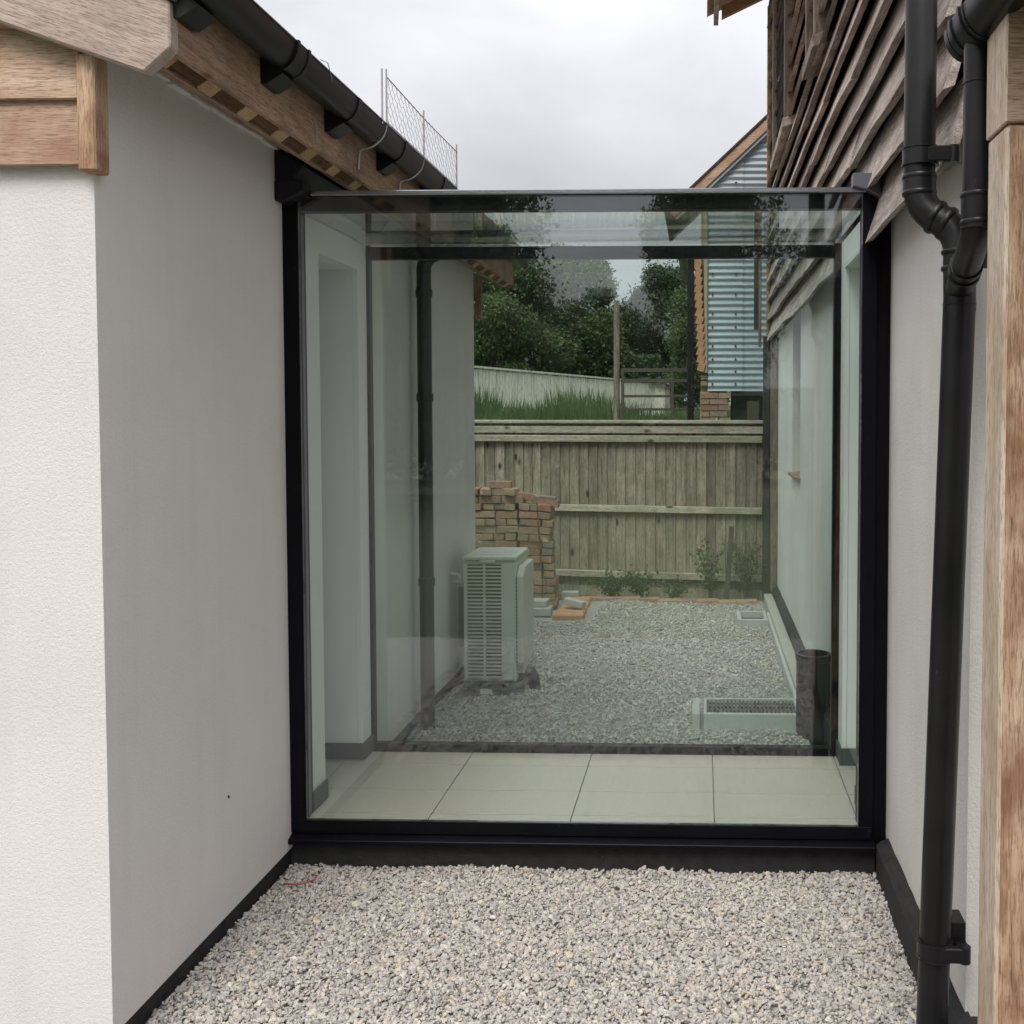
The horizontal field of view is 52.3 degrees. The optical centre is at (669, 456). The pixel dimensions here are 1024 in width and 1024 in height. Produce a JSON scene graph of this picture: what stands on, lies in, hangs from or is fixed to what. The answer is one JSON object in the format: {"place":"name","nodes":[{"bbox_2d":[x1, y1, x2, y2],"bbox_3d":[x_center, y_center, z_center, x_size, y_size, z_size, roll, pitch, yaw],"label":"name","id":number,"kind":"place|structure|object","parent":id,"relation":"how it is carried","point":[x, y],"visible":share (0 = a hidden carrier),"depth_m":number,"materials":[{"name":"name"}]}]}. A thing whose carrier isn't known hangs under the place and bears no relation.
{"place":"outdoors","nodes":[
{"label":"outdoors","id":0,"kind":"place"},
{"bbox_2d":[254,0,768,412],"label":"sky","id":1,"kind":"structure","parent":0,"point":[530,94],"materials":[{"name":"white"}]},
{"bbox_2d":[145,863,916,1023],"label":"gravel path","id":2,"kind":"structure","parent":0,"point":[506,977],"depth_m":3.54,"materials":[{"name":"grey gravel"}]},
{"bbox_2d":[284,874,317,884],"bbox_3d":[-1.469,1.702,4.105,0.072,0.013,0.127,2,3,42],"label":"cable","id":3,"kind":"object","parent":2,"relation":"on","point":[302,883],"visible":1,"depth_m":4.08,"materials":[{"name":"red plastic"}]},
{"bbox_2d":[978,6,1023,1023],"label":"oak porch","id":4,"kind":"object","parent":2,"relation":"on","point":[1001,946],"visible":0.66,"depth_m":2.29,"materials":[{"name":"brown wood"}]},
{"bbox_2d":[945,43,990,296],"bbox_3d":[0.764,-0.707,2.611,0.087,0.600,0.407,0,2,9],"label":"downpipe","id":5,"kind":"object","parent":4,"relation":"attached to","point":[965,268],"visible":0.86,"depth_m":2.43,"materials":[{"name":"black plastic"}]},
{"bbox_2d":[944,0,1023,62],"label":"gutter","id":6,"kind":"object","parent":4,"relation":"attached to","point":[977,22],"visible":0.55,"depth_m":2.35,"materials":[{"name":"black plastic"}]},
{"bbox_2d":[404,599,809,744],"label":"gravel yard","id":7,"kind":"structure","parent":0,"point":[592,611],"depth_m":7.04,"materials":[{"name":"grey gravel"}]},
{"bbox_2d":[450,547,540,695],"bbox_3d":[-1.194,1.152,7.201,0.610,0.966,0.586,0,2,2],"label":"heat pump","id":8,"kind":"object","parent":7,"relation":"on","point":[496,611],"visible":1,"depth_m":6.97,"materials":[{"name":"grey metal"}]},
{"bbox_2d":[475,481,559,607],"bbox_3d":[-1.625,0.864,10.148,1.062,1.253,0.287,0,2,2],"label":"brick stack","id":9,"kind":"object","parent":7,"relation":"on","point":[508,516],"visible":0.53,"depth_m":10.04,"materials":[{"name":"red"}]},
{"bbox_2d":[534,605,552,615],"bbox_3d":[-1.223,1.467,9.731,0.210,0.075,0.200,0,2,-1],"label":"concrete block","id":10,"kind":"object","parent":7,"relation":"on","point":[544,611],"depth_m":9.63,"materials":[{"name":"grey concrete"}]},
{"bbox_2d":[534,598,549,606],"bbox_3d":[-1.256,1.396,9.779,0.200,0.057,0.180,0,2,6],"label":"concrete block","id":11,"kind":"object","parent":10,"relation":"on","point":[541,602],"depth_m":9.69,"materials":[{"name":"grey concrete"}]},
{"bbox_2d":[562,591,578,598],"bbox_3d":[-1.010,1.417,10.453,0.172,0.075,0.103,0,2,2],"label":"concrete block","id":12,"kind":"object","parent":7,"relation":"on","point":[571,594],"depth_m":10.40,"materials":[{"name":"grey concrete"}]},
{"bbox_2d":[552,596,589,620],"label":"clay tiles","id":13,"kind":"object","parent":7,"relation":"on","point":[566,613],"visible":0.81,"depth_m":9.58,"materials":[{"name":"brown tile"}]},
{"bbox_2d":[563,597,585,608],"bbox_3d":[-0.906,1.398,9.773,0.205,0.090,0.090,1,3,22],"label":"concrete block","id":14,"kind":"object","parent":13,"relation":"on","point":[574,602],"depth_m":9.74,"materials":[{"name":"grey concrete"}]},
{"bbox_2d":[582,596,757,605],"bbox_3d":[-0.006,1.482,10.417,1.810,0.090,0.160,0,2,7],"label":"brick edging","id":15,"kind":"object","parent":7,"relation":"on","point":[741,602],"visible":0.58,"depth_m":10.38,"materials":[{"name":"beige brick"}]},
{"bbox_2d":[692,698,699,729],"bbox_3d":[0.165,1.608,6.344,0.047,0.130,0.350,0,2,2],"label":"concrete block","id":16,"kind":"object","parent":7,"relation":"on","point":[696,713],"depth_m":6.17,"materials":[{"name":"grey concrete"}]},
{"bbox_2d":[689,537,725,597],"bbox_3d":[0.388,1.148,10.491,0.389,0.654,0.269,0,2,2],"label":"shrub","id":17,"kind":"object","parent":7,"relation":"on","point":[709,582],"visible":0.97,"depth_m":10.48,"materials":[{"name":"green plant"}]},
{"bbox_2d":[724,526,733,598],"bbox_3d":[0.608,1.120,10.465,0.103,0.811,0.050,0,2,-4],"label":"wooden stake","id":18,"kind":"object","parent":7,"relation":"on","point":[729,563],"visible":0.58,"depth_m":10.44,"materials":[{"name":"brown wood"}]},
{"bbox_2d":[723,537,766,598],"bbox_3d":[0.773,1.150,10.471,0.448,0.651,0.256,-1,2,-18],"label":"shrub","id":19,"kind":"object","parent":7,"relation":"on","point":[744,583],"visible":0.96,"depth_m":10.46,"materials":[{"name":"green plant"}]},
{"bbox_2d":[704,698,795,731],"bbox_3d":[0.504,1.608,6.336,0.585,0.130,0.355,0,2,2],"label":"drain box","id":20,"kind":"object","parent":7,"relation":"on","point":[749,714],"visible":0.86,"depth_m":6.17,"materials":[{"name":"grey concrete"}]},
{"bbox_2d":[736,611,767,626],"bbox_3d":[0.755,1.513,9.400,0.275,0.110,0.420,0,2,2],"label":"gully frame","id":21,"kind":"object","parent":7,"relation":"on","point":[751,618],"visible":0.83,"depth_m":9.24,"materials":[{"name":"grey concrete"}]},
{"bbox_2d":[557,584,875,872],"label":"ground","id":22,"kind":"structure","parent":0,"point":[560,597],"depth_m":11.08,"materials":[{"name":"brown soil"}]},
{"bbox_2d":[0,0,513,1023],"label":"house","id":23,"kind":"structure","parent":22,"relation":"on","point":[144,716],"depth_m":3.31,"materials":[{"name":"white paint"}]},
{"bbox_2d":[172,0,529,267],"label":"gutter","id":24,"kind":"object","parent":23,"relation":"attached to","point":[288,60],"visible":0.85,"depth_m":3.64,"materials":[{"name":"black plastic"}]},
{"bbox_2d":[313,59,331,141],"bbox_3d":[-1.255,-1.283,3.712,0.052,0.222,0.291,-1,3,-25],"label":"loose wire","id":25,"kind":"object","parent":24,"relation":"hanging from","point":[319,104],"visible":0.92,"depth_m":3.81,"materials":[{"name":"grey"}]},
{"bbox_2d":[358,68,457,223],"bbox_3d":[-1.233,-1.446,4.910,0.124,0.430,1.305,0,2,2],"label":"wire screen","id":26,"kind":"object","parent":24,"relation":"on","point":[423,138],"visible":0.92,"depth_m":4.74,"materials":[{"name":"grey metal"}]},
{"bbox_2d":[415,220,472,732],"bbox_3d":[-1.335,0.135,6.125,0.338,3.070,0.180,0,2,2],"label":"downpipe","id":27,"kind":"object","parent":23,"relation":"attached to","point":[424,400],"visible":0.79,"depth_m":6.08,"materials":[{"name":"black plastic"}]},
{"bbox_2d":[274,150,890,875],"bbox_3d":[-0.503,0.275,4.716,4.440,3.065,1.155,0,2,2],"label":"glass link","id":28,"kind":"object","parent":22,"relation":"on","point":[736,808],"visible":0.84,"depth_m":4.28,"materials":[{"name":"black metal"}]},
{"bbox_2d":[588,570,633,596],"bbox_3d":[-0.582,1.350,10.668,0.542,0.377,0.320,0,2,2],"label":"weed","id":29,"kind":"object","parent":22,"relation":"on","point":[611,585],"visible":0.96,"depth_m":10.61,"materials":[{"name":"green plant"}]},
{"bbox_2d":[474,420,762,600],"bbox_3d":[-0.784,0.580,11.052,3.679,1.940,0.215,0,2,11],"label":"fence","id":30,"kind":"object","parent":22,"relation":"on","point":[663,498],"visible":0.6,"depth_m":10.91,"materials":[{"name":"brown wood"}]},
{"bbox_2d":[617,564,658,597],"bbox_3d":[-0.326,1.316,10.625,0.438,0.369,0.238,0,2,2],"label":"weed","id":31,"kind":"object","parent":22,"relation":"on","point":[639,585],"visible":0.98,"depth_m":10.62,"materials":[{"name":"green plant"}]},
{"bbox_2d":[654,575,695,597],"bbox_3d":[0.054,1.372,10.574,0.444,0.290,0.218,1,2,20],"label":"weed","id":32,"kind":"object","parent":22,"relation":"on","point":[675,591],"visible":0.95,"depth_m":10.57,"materials":[{"name":"green plant"}]},
{"bbox_2d":[764,594,795,698],"bbox_3d":[0.916,1.574,8.221,0.117,0.185,4.350,0,2,2],"label":"concrete ledge","id":33,"kind":"object","parent":22,"relation":"on","point":[784,649],"visible":0.52,"depth_m":8.16,"materials":[{"name":"beige concrete"}]},
{"bbox_2d":[707,0,986,1023],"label":"barn","id":34,"kind":"structure","parent":22,"relation":"on","point":[835,92],"depth_m":4.39,"materials":[{"name":"white paint"}]},
{"bbox_2d":[777,0,783,136],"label":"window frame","id":35,"kind":"structure","parent":34,"relation":"in","point":[781,59],"depth_m":8.83,"materials":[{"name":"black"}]},
{"bbox_2d":[795,649,830,744],"bbox_3d":[0.868,1.438,6.072,0.241,0.532,0.266,0,2,2],"label":"pipe stub","id":36,"kind":"object","parent":34,"relation":"attached to","point":[812,686],"visible":0.86,"depth_m":6.01,"materials":[{"name":"black plastic"}]},
{"bbox_2d":[901,0,976,1023],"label":"downpipe","id":37,"kind":"object","parent":34,"relation":"attached to","point":[942,945],"visible":0.86,"depth_m":2.81,"materials":[{"name":"black plastic"}]},
{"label":"grass bank","id":38,"kind":"structure","parent":0,"visible":0},
{"bbox_2d":[473,216,583,376],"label":"tree","id":39,"kind":"object","parent":38,"relation":"on","point":[514,328],"visible":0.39,"depth_m":44.97,"materials":[{"name":"green plant"}]},
{"bbox_2d":[474,366,650,414],"bbox_3d":[-3.283,-1.797,34.826,0.180,1.950,19.344,1,2,19],"label":"fence","id":40,"kind":"object","parent":38,"relation":"on","point":[525,385],"visible":0.27,"depth_m":32.35,"materials":[{"name":"grey wood"}]},
{"bbox_2d":[529,225,640,379],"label":"tree","id":41,"kind":"object","parent":38,"relation":"on","point":[595,288],"visible":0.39,"depth_m":48.26,"materials":[{"name":"green plant"}]},
{"bbox_2d":[527,352,661,379],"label":"hedge","id":42,"kind":"object","parent":38,"relation":"on","point":[585,365],"visible":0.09,"depth_m":48.17,"materials":[{"name":"green plant"}]},
{"bbox_2d":[474,381,730,423],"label":"tall grass","id":43,"kind":"structure","parent":38,"relation":"on","point":[588,407],"depth_m":16.94,"materials":[{"name":"green plant"}]},
{"bbox_2d":[613,300,619,419],"bbox_3d":[-0.725,-0.897,14.005,0.085,2.450,0.085,-1,2,-21],"label":"timber pole","id":44,"kind":"object","parent":38,"relation":"on","point":[616,407],"visible":0.65,"depth_m":13.96,"materials":[{"name":"brown wood"}]},
{"bbox_2d":[621,368,686,419],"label":"field gate","id":45,"kind":"structure","parent":44,"relation":"attached to","point":[672,381],"depth_m":13.97,"materials":[{"name":"brown wood"}]},
{"bbox_2d":[609,259,695,411],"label":"tree","id":46,"kind":"object","parent":38,"relation":"on","point":[646,318],"visible":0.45,"depth_m":50.53,"materials":[{"name":"green plant"}]},
{"bbox_2d":[641,377,676,415],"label":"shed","id":47,"kind":"structure","parent":38,"relation":"on","point":[660,388],"depth_m":42.16,"materials":[{"name":"grey paint"}]},
{"bbox_2d":[663,276,730,413],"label":"tree","id":48,"kind":"object","parent":38,"relation":"on","point":[677,340],"visible":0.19,"depth_m":44.76,"materials":[{"name":"green plant"}]},
{"bbox_2d":[664,114,767,419],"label":"shed","id":49,"kind":"structure","parent":38,"relation":"on","point":[729,353],"depth_m":12.42,"materials":[{"name":"blue"}]},
{"bbox_2d":[679,259,694,419],"bbox_3d":[0.230,-0.975,13.346,0.210,3.060,2.050,0,2,2],"label":"downpipe","id":50,"kind":"object","parent":49,"relation":"attached to","point":[686,269],"visible":0.57,"depth_m":12.38,"materials":[{"name":"black plastic"}]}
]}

